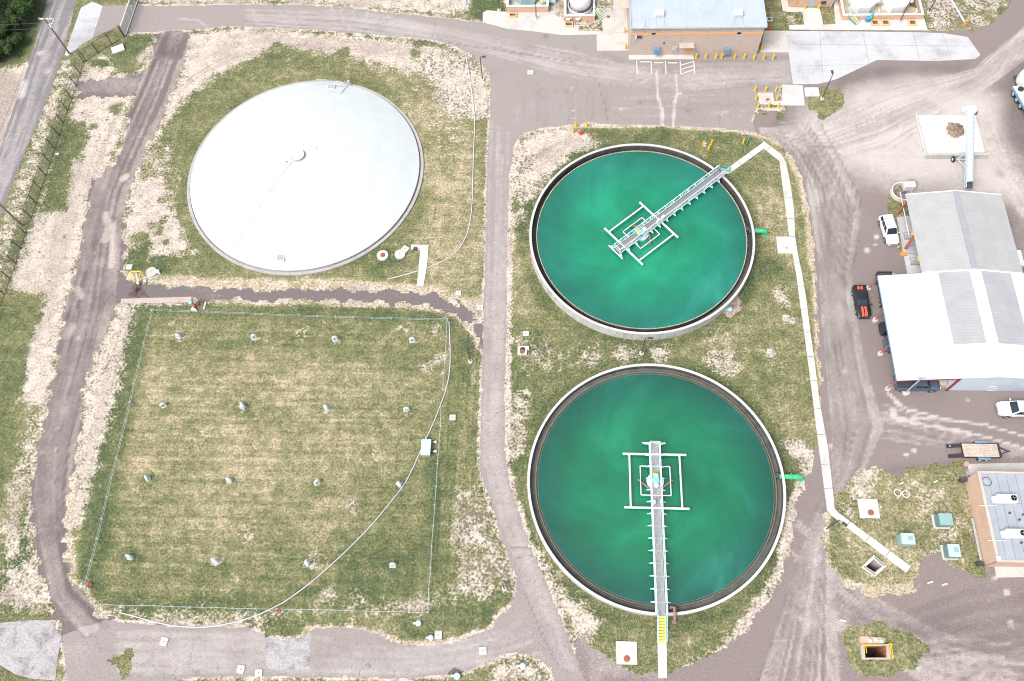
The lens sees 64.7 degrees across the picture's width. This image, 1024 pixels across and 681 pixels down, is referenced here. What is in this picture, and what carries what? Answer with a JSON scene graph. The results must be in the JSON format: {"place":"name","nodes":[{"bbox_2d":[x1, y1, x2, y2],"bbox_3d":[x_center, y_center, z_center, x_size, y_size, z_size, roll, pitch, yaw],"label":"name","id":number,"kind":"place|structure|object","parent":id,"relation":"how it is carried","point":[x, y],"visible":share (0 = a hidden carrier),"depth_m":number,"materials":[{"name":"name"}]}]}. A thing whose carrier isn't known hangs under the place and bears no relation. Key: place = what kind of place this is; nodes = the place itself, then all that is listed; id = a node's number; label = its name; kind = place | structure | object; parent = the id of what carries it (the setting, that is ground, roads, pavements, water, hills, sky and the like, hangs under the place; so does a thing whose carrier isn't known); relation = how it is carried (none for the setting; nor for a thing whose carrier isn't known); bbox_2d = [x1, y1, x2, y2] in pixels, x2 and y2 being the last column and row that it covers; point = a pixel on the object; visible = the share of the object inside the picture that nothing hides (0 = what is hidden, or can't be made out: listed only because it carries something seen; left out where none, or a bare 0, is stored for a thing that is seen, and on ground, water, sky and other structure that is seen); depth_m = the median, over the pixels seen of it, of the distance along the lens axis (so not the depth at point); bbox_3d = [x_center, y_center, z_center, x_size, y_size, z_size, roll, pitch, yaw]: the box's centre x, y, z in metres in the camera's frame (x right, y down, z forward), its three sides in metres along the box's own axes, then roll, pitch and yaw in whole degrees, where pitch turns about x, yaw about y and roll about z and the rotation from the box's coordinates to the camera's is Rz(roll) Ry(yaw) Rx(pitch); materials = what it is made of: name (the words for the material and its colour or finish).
{"place":"outdoors","nodes":[
{"label":"outdoors","id":0,"kind":"place"},
{"bbox_2d":[0,0,75,216],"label":"street","id":1,"kind":"structure","parent":0,"point":[26,119],"depth_m":131.09,"materials":[{"name":"asphalt"}]},
{"bbox_2d":[93,5,126,36],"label":"driveway","id":2,"kind":"structure","parent":0,"point":[111,18],"depth_m":137.15,"materials":[{"name":"concrete"}]},
{"bbox_2d":[106,648,133,679],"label":"grass island","id":3,"kind":"structure","parent":0,"point":[123,663],"depth_m":93.22,"materials":[{"name":"plant"}]},
{"bbox_2d":[28,31,482,641],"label":"track","id":4,"kind":"structure","parent":0,"point":[102,287],"depth_m":112.94,"materials":[{"name":"gravel"}]},
{"bbox_2d":[128,283,148,297],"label":"soil pile","id":5,"kind":"object","parent":4,"relation":"on","point":[138,291],"visible":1,"depth_m":113.95,"materials":[{"name":"soil"}]},
{"bbox_2d":[121,297,191,303],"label":"concrete strip","id":6,"kind":"object","parent":4,"relation":"on","point":[159,300],"visible":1,"depth_m":113.37,"materials":[{"name":"concrete"}]},
{"bbox_2d":[61,4,796,680],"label":"road","id":7,"kind":"structure","parent":0,"point":[575,78],"depth_m":121.00,"materials":[{"name":"asphalt"}]},
{"bbox_2d":[265,633,310,669],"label":"concrete patch","id":8,"kind":"object","parent":7,"relation":"on","point":[292,654],"visible":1,"depth_m":92.85,"materials":[{"name":"concrete"}]},
{"bbox_2d":[460,654,545,680],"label":"grass island","id":9,"kind":"structure","parent":0,"point":[530,671],"depth_m":91.05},
{"bbox_2d":[0,0,1012,680],"bbox_3d":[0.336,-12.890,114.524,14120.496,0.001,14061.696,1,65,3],"label":"ground","id":10,"kind":"structure","parent":0,"point":[274,372],"depth_m":107.26,"materials":[{"name":"plant"}]},
{"bbox_2d":[0,18,9,41],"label":"broadleaf tree","id":11,"kind":"object","parent":10,"relation":"on","point":[4,28],"visible":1,"depth_m":133.43,"materials":[{"name":"green plant"}]},
{"bbox_2d":[0,0,11,13],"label":"broadleaf tree","id":12,"kind":"object","parent":10,"relation":"on","point":[4,4],"visible":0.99,"depth_m":135.14,"materials":[{"name":"green plant"}]},
{"bbox_2d":[0,40,14,54],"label":"broadleaf tree","id":13,"kind":"object","parent":10,"relation":"on","point":[6,47],"visible":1,"depth_m":132.98,"materials":[{"name":"green plant"}]},
{"bbox_2d":[0,14,21,34],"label":"broadleaf tree","id":14,"kind":"object","parent":10,"relation":"on","point":[14,21],"visible":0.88,"depth_m":134.55,"materials":[{"name":"green plant"}]},
{"bbox_2d":[6,31,24,44],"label":"broadleaf tree","id":15,"kind":"object","parent":10,"relation":"on","point":[16,38],"visible":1,"depth_m":133.79,"materials":[{"name":"green plant"}]},
{"bbox_2d":[5,2,29,24],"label":"broadleaf tree","id":16,"kind":"object","parent":10,"relation":"on","point":[21,11],"visible":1,"depth_m":135.11,"materials":[{"name":"green plant"}]},
{"bbox_2d":[20,0,35,12],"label":"broadleaf tree","id":17,"kind":"object","parent":10,"relation":"on","point":[31,4],"visible":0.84,"depth_m":136.59,"materials":[{"name":"green plant"}]},
{"bbox_2d":[0,620,60,679],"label":"concrete lot","id":18,"kind":"structure","parent":10,"relation":"on","point":[23,640],"depth_m":94.26,"materials":[{"name":"concrete"}]},
{"bbox_2d":[38,17,69,53],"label":"utility pole","id":19,"kind":"object","parent":10,"relation":"on","point":[53,31],"visible":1,"depth_m":128.48,"materials":[{"name":"grey wood"}]},
{"bbox_2d":[0,25,123,305],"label":"chain link fence","id":20,"kind":"object","parent":10,"relation":"on","point":[52,154],"visible":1,"depth_m":123.80,"materials":[{"name":"metal"}]},
{"bbox_2d":[65,2,101,55],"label":"entrance apron","id":21,"kind":"object","parent":10,"relation":"on","point":[84,29],"visible":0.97,"depth_m":136.62,"materials":[{"name":"concrete"}]},
{"bbox_2d":[111,44,124,54],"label":"meter vault","id":22,"kind":"object","parent":10,"relation":"on","point":[117,49],"visible":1,"depth_m":133.68,"materials":[{"name":"concrete"}]},
{"bbox_2d":[84,310,153,590],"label":"wire fence","id":23,"kind":"object","parent":10,"relation":"on","point":[117,455],"visible":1,"depth_m":103.23,"materials":[{"name":"metal"}]},
{"bbox_2d":[118,0,138,36],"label":"sliding gate","id":24,"kind":"structure","parent":10,"relation":"on","point":[128,15],"depth_m":135.75,"materials":[{"name":"metal"}]},
{"bbox_2d":[145,267,156,276],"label":"manhole slab","id":25,"kind":"structure","parent":10,"relation":"on","point":[150,272],"depth_m":115.20,"materials":[{"name":"concrete"}]},
{"bbox_2d":[195,298,204,309],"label":"soil pile","id":26,"kind":"object","parent":10,"relation":"on","point":[199,303],"visible":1,"depth_m":112.65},
{"bbox_2d":[100,604,428,613],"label":"wire fence","id":27,"kind":"object","parent":10,"relation":"on","point":[255,608],"visible":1,"depth_m":94.58,"materials":[{"name":"metal"}]},
{"bbox_2d":[119,321,450,627],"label":"water pipe","id":28,"kind":"object","parent":10,"relation":"on","point":[339,556],"visible":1,"depth_m":96.65,"materials":[{"name":"white plastic"}]},
{"bbox_2d":[150,309,447,320],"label":"wire fence","id":29,"kind":"object","parent":10,"relation":"on","point":[298,314],"visible":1,"depth_m":110.88,"materials":[{"name":"metal"}]},
{"bbox_2d":[187,80,423,275],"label":"domed tank","id":30,"kind":"object","parent":10,"relation":"on","point":[305,178],"visible":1,"depth_m":117.99,"materials":[{"name":"metal"}]},
{"bbox_2d":[377,250,388,260],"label":"manhole slab","id":31,"kind":"structure","parent":10,"relation":"on","point":[382,255],"depth_m":114.62,"materials":[{"name":"white concrete"}]},
{"bbox_2d":[395,249,404,259],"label":"manhole slab","id":32,"kind":"structure","parent":10,"relation":"on","point":[400,254],"depth_m":114.61,"materials":[{"name":"white concrete"}]},
{"bbox_2d":[411,244,428,285],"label":"footpath","id":33,"kind":"structure","parent":10,"relation":"on","point":[423,258],"depth_m":114.16,"materials":[{"name":"white concrete"}]},
{"bbox_2d":[420,437,431,456],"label":"control cabinet","id":34,"kind":"object","parent":10,"relation":"on","point":[425,447],"visible":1,"depth_m":101.91,"materials":[{"name":"metal"}]},
{"bbox_2d":[428,408,441,612],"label":"wire fence","id":35,"kind":"object","parent":10,"relation":"on","point":[440,425],"visible":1,"depth_m":98.85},
{"bbox_2d":[427,52,474,267],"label":"water pipe","id":36,"kind":"object","parent":10,"relation":"on","point":[473,169],"visible":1,"depth_m":120.63,"materials":[{"name":"white plastic"}]},
{"bbox_2d":[517,346,528,354],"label":"open manhole","id":37,"kind":"object","parent":10,"relation":"on","point":[522,350],"visible":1,"depth_m":107.56,"materials":[{"name":"white concrete"}]},
{"bbox_2d":[506,0,548,12],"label":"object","id":38,"kind":"structure","parent":10,"relation":"on","point":[513,6],"depth_m":133.09,"materials":[{"name":"brick"}]},
{"bbox_2d":[515,0,538,4],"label":"round tank","id":39,"kind":"object","parent":38,"relation":"on","point":[526,2],"depth_m":134.05,"materials":[{"name":"white paint"}]},
{"bbox_2d":[564,0,594,20],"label":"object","id":40,"kind":"structure","parent":10,"relation":"on","point":[590,16],"depth_m":132.08,"materials":[{"name":"beige concrete"}]},
{"bbox_2d":[568,0,592,13],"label":"chemical tank","id":41,"kind":"object","parent":40,"relation":"on","point":[580,5],"visible":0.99,"depth_m":131.37,"materials":[{"name":"white paint"}]},
{"bbox_2d":[602,12,614,21],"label":"manhole slab","id":42,"kind":"structure","parent":10,"relation":"on","point":[609,17],"depth_m":132.41,"materials":[{"name":"concrete"}]},
{"bbox_2d":[596,32,627,50],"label":"concrete pad","id":43,"kind":"object","parent":10,"relation":"on","point":[617,41],"visible":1,"depth_m":130.22,"materials":[{"name":"concrete"}]},
{"bbox_2d":[616,641,637,664],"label":"manhole slab","id":44,"kind":"structure","parent":10,"relation":"on","point":[626,652],"depth_m":91.25,"materials":[{"name":"white concrete"}]},
{"bbox_2d":[529,143,754,339],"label":"clarifier tank","id":45,"kind":"object","parent":10,"relation":"on","point":[564,304],"visible":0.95,"depth_m":111.67,"materials":[{"name":"concrete"}]},
{"bbox_2d":[537,152,745,327],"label":"water","id":46,"kind":"structure","parent":45,"relation":"in","point":[693,270],"depth_m":112.49,"materials":[{"name":"liquid"}]},
{"bbox_2d":[604,202,678,264],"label":"clarifier mechanism","id":47,"kind":"object","parent":46,"relation":"in","point":[640,231],"visible":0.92,"depth_m":112.29,"materials":[{"name":"white paint"}]},
{"bbox_2d":[611,165,725,256],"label":"walkway bridge","id":48,"kind":"structure","parent":45,"relation":"on","point":[634,237],"depth_m":113.44,"materials":[{"name":"grey metal"}]},
{"bbox_2d":[749,228,767,236],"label":"effluent pipe","id":49,"kind":"object","parent":45,"relation":"attached to","point":[763,232],"visible":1,"depth_m":112.89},
{"bbox_2d":[527,363,785,616],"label":"clarifier tank","id":50,"kind":"object","parent":10,"relation":"on","point":[744,580],"visible":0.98,"depth_m":98.15,"materials":[{"name":"concrete"}]},
{"bbox_2d":[536,373,775,605],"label":"water","id":51,"kind":"structure","parent":50,"relation":"in","point":[715,534],"depth_m":98.45,"materials":[{"name":"liquid"}]},
{"bbox_2d":[623,442,689,509],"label":"clarifier mechanism","id":52,"kind":"object","parent":51,"relation":"in","point":[655,479],"visible":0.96,"depth_m":98.00,"materials":[{"name":"white paint"}]},
{"bbox_2d":[645,441,670,615],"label":"walkway bridge","id":53,"kind":"structure","parent":50,"relation":"on","point":[658,550],"depth_m":95.16,"materials":[{"name":"grey metal"}]},
{"bbox_2d":[779,473,803,481],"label":"effluent pipe","id":54,"kind":"object","parent":50,"relation":"attached to","point":[797,476],"visible":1,"depth_m":98.14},
{"bbox_2d":[657,639,666,677],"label":"footpath","id":55,"kind":"structure","parent":10,"relation":"on","point":[662,659],"depth_m":90.89,"materials":[{"name":"white concrete"}]},
{"bbox_2d":[657,614,667,642],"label":"stair","id":56,"kind":"object","parent":55,"relation":"on","point":[663,623],"visible":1,"depth_m":91.55,"materials":[{"name":"yellow metal"}]},
{"bbox_2d":[621,0,767,59],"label":"plant building","id":57,"kind":"structure","parent":10,"relation":"on","point":[671,29],"depth_m":124.61,"materials":[{"name":"metal"}]},
{"bbox_2d":[723,296,742,317],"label":"rock pile","id":58,"kind":"object","parent":10,"relation":"on","point":[735,306],"visible":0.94,"depth_m":108.93,"materials":[{"name":"stone"}]},
{"bbox_2d":[758,93,773,104],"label":"valve pad","id":59,"kind":"object","parent":10,"relation":"on","point":[765,98],"visible":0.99,"depth_m":123.85,"materials":[{"name":"white concrete"}]},
{"bbox_2d":[760,30,787,51],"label":"concrete pad","id":60,"kind":"object","parent":10,"relation":"on","point":[774,41],"visible":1,"depth_m":128.79,"materials":[{"name":"concrete"}]},
{"bbox_2d":[774,85,804,105],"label":"concrete pad","id":61,"kind":"object","parent":10,"relation":"on","point":[793,95],"visible":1,"depth_m":124.02,"materials":[{"name":"concrete"}]},
{"bbox_2d":[573,0,1023,680],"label":"gravel yard","id":62,"kind":"structure","parent":10,"relation":"on","point":[857,156],"depth_m":102.63,"materials":[{"name":"gravel"}]},
{"bbox_2d":[851,285,872,318],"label":"sports car","id":63,"kind":"object","parent":62,"relation":"on","point":[859,294],"visible":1,"depth_m":107.57,"materials":[{"name":"black metal"}]},
{"bbox_2d":[874,271,891,308],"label":"pickup truck","id":64,"kind":"object","parent":62,"relation":"on","point":[878,273],"visible":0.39,"depth_m":109.13,"materials":[{"name":"metal"}]},
{"bbox_2d":[878,321,887,337],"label":"parked car","id":65,"kind":"object","parent":62,"relation":"on","point":[882,329],"visible":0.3,"depth_m":105.82,"materials":[{"name":"black metal"}]},
{"bbox_2d":[877,214,899,245],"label":"suv","id":66,"kind":"object","parent":62,"relation":"on","point":[886,223],"visible":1,"depth_m":111.81,"materials":[{"name":"white metal"}]},
{"bbox_2d":[902,181,915,191],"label":"white tank","id":67,"kind":"object","parent":62,"relation":"on","point":[908,186],"visible":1,"depth_m":115.00,"materials":[{"name":"paint"}]},
{"bbox_2d":[893,375,940,392],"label":"pickup truck","id":68,"kind":"object","parent":62,"relation":"on","point":[932,386],"visible":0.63,"depth_m":102.22,"materials":[{"name":"metal"}]},
{"bbox_2d":[866,270,1023,391],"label":"metal shop","id":69,"kind":"structure","parent":62,"relation":"on","point":[960,330],"depth_m":102.19,"materials":[{"name":"white paint"}]},
{"bbox_2d":[914,114,988,158],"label":"storage slab","id":70,"kind":"structure","parent":62,"relation":"on","point":[939,142],"depth_m":119.34,"materials":[{"name":"concrete"}]},
{"bbox_2d":[946,122,963,138],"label":"compost heap","id":71,"kind":"object","parent":70,"relation":"on","point":[955,130],"visible":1,"depth_m":119.49,"materials":[{"name":"soil"}]},
{"bbox_2d":[896,190,1023,273],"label":"press building","id":72,"kind":"structure","parent":62,"relation":"on","point":[957,230],"depth_m":107.66,"materials":[{"name":"metal"}]},
{"bbox_2d":[951,105,977,187],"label":"conveyor","id":73,"kind":"object","parent":62,"relation":"on","point":[971,112],"visible":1,"depth_m":115.33,"materials":[{"name":"metal"}]},
{"bbox_2d":[946,441,1009,460],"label":"flatbed trailer","id":74,"kind":"object","parent":62,"relation":"on","point":[982,450],"visible":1,"depth_m":98.93,"materials":[{"name":"brown wood"}]},
{"bbox_2d":[958,471,1023,566],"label":"brick building","id":75,"kind":"structure","parent":62,"relation":"on","point":[990,522],"depth_m":93.40,"materials":[{"name":"brick"}]},
{"bbox_2d":[979,494,1018,505],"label":"air conditioner","id":76,"kind":"object","parent":75,"relation":"on","point":[1004,499],"visible":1,"depth_m":92.94,"materials":[{"name":"white paint"}]},
{"bbox_2d":[988,529,1023,540],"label":"air conditioner","id":77,"kind":"object","parent":75,"relation":"on","point":[1011,533],"visible":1,"depth_m":91.26,"materials":[{"name":"white paint"}]},
{"bbox_2d":[968,463,1023,475],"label":"building slab","id":78,"kind":"structure","parent":62,"relation":"on","point":[973,469],"depth_m":98.49,"materials":[{"name":"concrete"}]},
{"bbox_2d":[994,567,1023,577],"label":"building slab","id":79,"kind":"structure","parent":62,"relation":"on","point":[1001,572],"depth_m":93.30,"materials":[{"name":"concrete"}]},
{"bbox_2d":[995,398,1023,418],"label":"pickup truck","id":80,"kind":"object","parent":62,"relation":"on","point":[1008,409],"visible":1,"depth_m":100.35,"materials":[{"name":"white metal"}]},
{"bbox_2d":[1011,85,1023,109],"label":"flatbed truck","id":81,"kind":"object","parent":62,"relation":"on","point":[1017,92],"visible":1,"depth_m":121.14,"materials":[{"name":"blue metal"}]},
{"bbox_2d":[1013,69,1023,85],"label":"water tank","id":82,"kind":"object","parent":81,"relation":"on","point":[1019,79],"visible":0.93,"depth_m":122.14,"materials":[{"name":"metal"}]},
{"bbox_2d":[719,142,910,571],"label":"walkway","id":83,"kind":"structure","parent":10,"relation":"on","point":[789,242],"depth_m":106.03,"materials":[{"name":"white concrete"}]},
{"bbox_2d":[838,0,923,19],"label":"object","id":84,"kind":"structure","parent":10,"relation":"on","point":[907,15],"depth_m":129.51,"materials":[{"name":"beige concrete"}]},
{"bbox_2d":[847,0,879,13],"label":"octagonal tank","id":85,"kind":"object","parent":84,"relation":"on","point":[864,6],"visible":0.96,"depth_m":129.63,"materials":[{"name":"metal"}]},
{"bbox_2d":[880,0,913,12],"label":"octagonal tank","id":86,"kind":"object","parent":84,"relation":"on","point":[897,6],"visible":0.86,"depth_m":129.37,"materials":[{"name":"metal"}]},
{"bbox_2d":[786,31,979,83],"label":"apron","id":87,"kind":"object","parent":10,"relation":"on","point":[816,57],"visible":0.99,"depth_m":127.16,"materials":[{"name":"concrete"}]},
{"bbox_2d":[897,216,921,273],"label":"shop slab","id":88,"kind":"structure","parent":10,"relation":"on","point":[902,227],"depth_m":112.10,"materials":[{"name":"grey concrete"}]},
{"bbox_2d":[483,0,627,34],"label":"plaza","id":89,"kind":"structure","parent":0,"point":[548,22],"depth_m":132.59,"materials":[{"name":"concrete"}]},
{"bbox_2d":[579,21,602,30],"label":"grass island","id":90,"kind":"structure","parent":0,"point":[597,26],"depth_m":131.83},
{"bbox_2d":[755,105,788,119],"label":"grass island","id":91,"kind":"structure","parent":0,"point":[780,110],"depth_m":123.06,"materials":[{"name":"plant"}]},
{"bbox_2d":[764,0,834,30],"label":"grass island","id":92,"kind":"structure","parent":0,"point":[778,15],"depth_m":130.97,"materials":[{"name":"plant"}]},
{"bbox_2d":[788,0,833,6],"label":"tan building","id":93,"kind":"structure","parent":92,"relation":"on","point":[810,3],"depth_m":131.02,"materials":[{"name":"brick"}]},
{"bbox_2d":[808,86,844,119],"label":"grass island","id":94,"kind":"structure","parent":0,"point":[830,103],"depth_m":123.26,"materials":[{"name":"plant"}]},
{"bbox_2d":[804,87,819,96],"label":"manhole slab","id":95,"kind":"structure","parent":94,"relation":"on","point":[811,91],"depth_m":124.06,"materials":[{"name":"white concrete"}]},
{"bbox_2d":[781,0,927,30],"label":"sidewalk","id":96,"kind":"structure","parent":0,"point":[812,18],"depth_m":129.81,"materials":[{"name":"white concrete"}]},
{"bbox_2d":[841,620,929,678],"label":"grass island","id":97,"kind":"structure","parent":0,"point":[908,649],"depth_m":90.37,"materials":[{"name":"plant"}]},
{"bbox_2d":[860,636,892,659],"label":"open pit","id":98,"kind":"object","parent":97,"relation":"in","point":[874,648],"visible":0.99,"depth_m":90.59,"materials":[{"name":"concrete"}]},
{"bbox_2d":[886,185,908,251],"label":"grass island","id":99,"kind":"structure","parent":0,"point":[894,206],"depth_m":114.69,"materials":[{"name":"plant"}]},
{"bbox_2d":[890,182,912,201],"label":"ring wall","id":100,"kind":"structure","parent":99,"relation":"on","point":[894,196],"depth_m":115.39,"materials":[{"name":"concrete"}]},
{"bbox_2d":[820,460,986,598],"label":"grass island","id":101,"kind":"structure","parent":0,"point":[849,553],"depth_m":96.08,"materials":[{"name":"plant"}]},
{"bbox_2d":[857,499,879,517],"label":"manhole slab","id":102,"kind":"structure","parent":101,"relation":"on","point":[868,508],"depth_m":96.96,"materials":[{"name":"white concrete"}]},
{"bbox_2d":[861,555,885,576],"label":"open pit","id":103,"kind":"object","parent":101,"relation":"in","point":[874,565],"visible":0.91,"depth_m":94.23,"materials":[{"name":"white concrete"}]},
{"bbox_2d":[896,533,915,545],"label":"switch cabinet","id":104,"kind":"object","parent":101,"relation":"on","point":[905,539],"visible":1,"depth_m":94.08,"materials":[{"name":"metal"}]},
{"bbox_2d":[931,513,953,528],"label":"switch cabinet","id":105,"kind":"object","parent":101,"relation":"on","point":[942,521],"visible":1,"depth_m":94.97,"materials":[{"name":"teal metal"}]},
{"bbox_2d":[940,544,961,559],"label":"switch cabinet","id":106,"kind":"object","parent":101,"relation":"on","point":[950,551],"visible":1,"depth_m":93.53,"materials":[{"name":"teal metal"}]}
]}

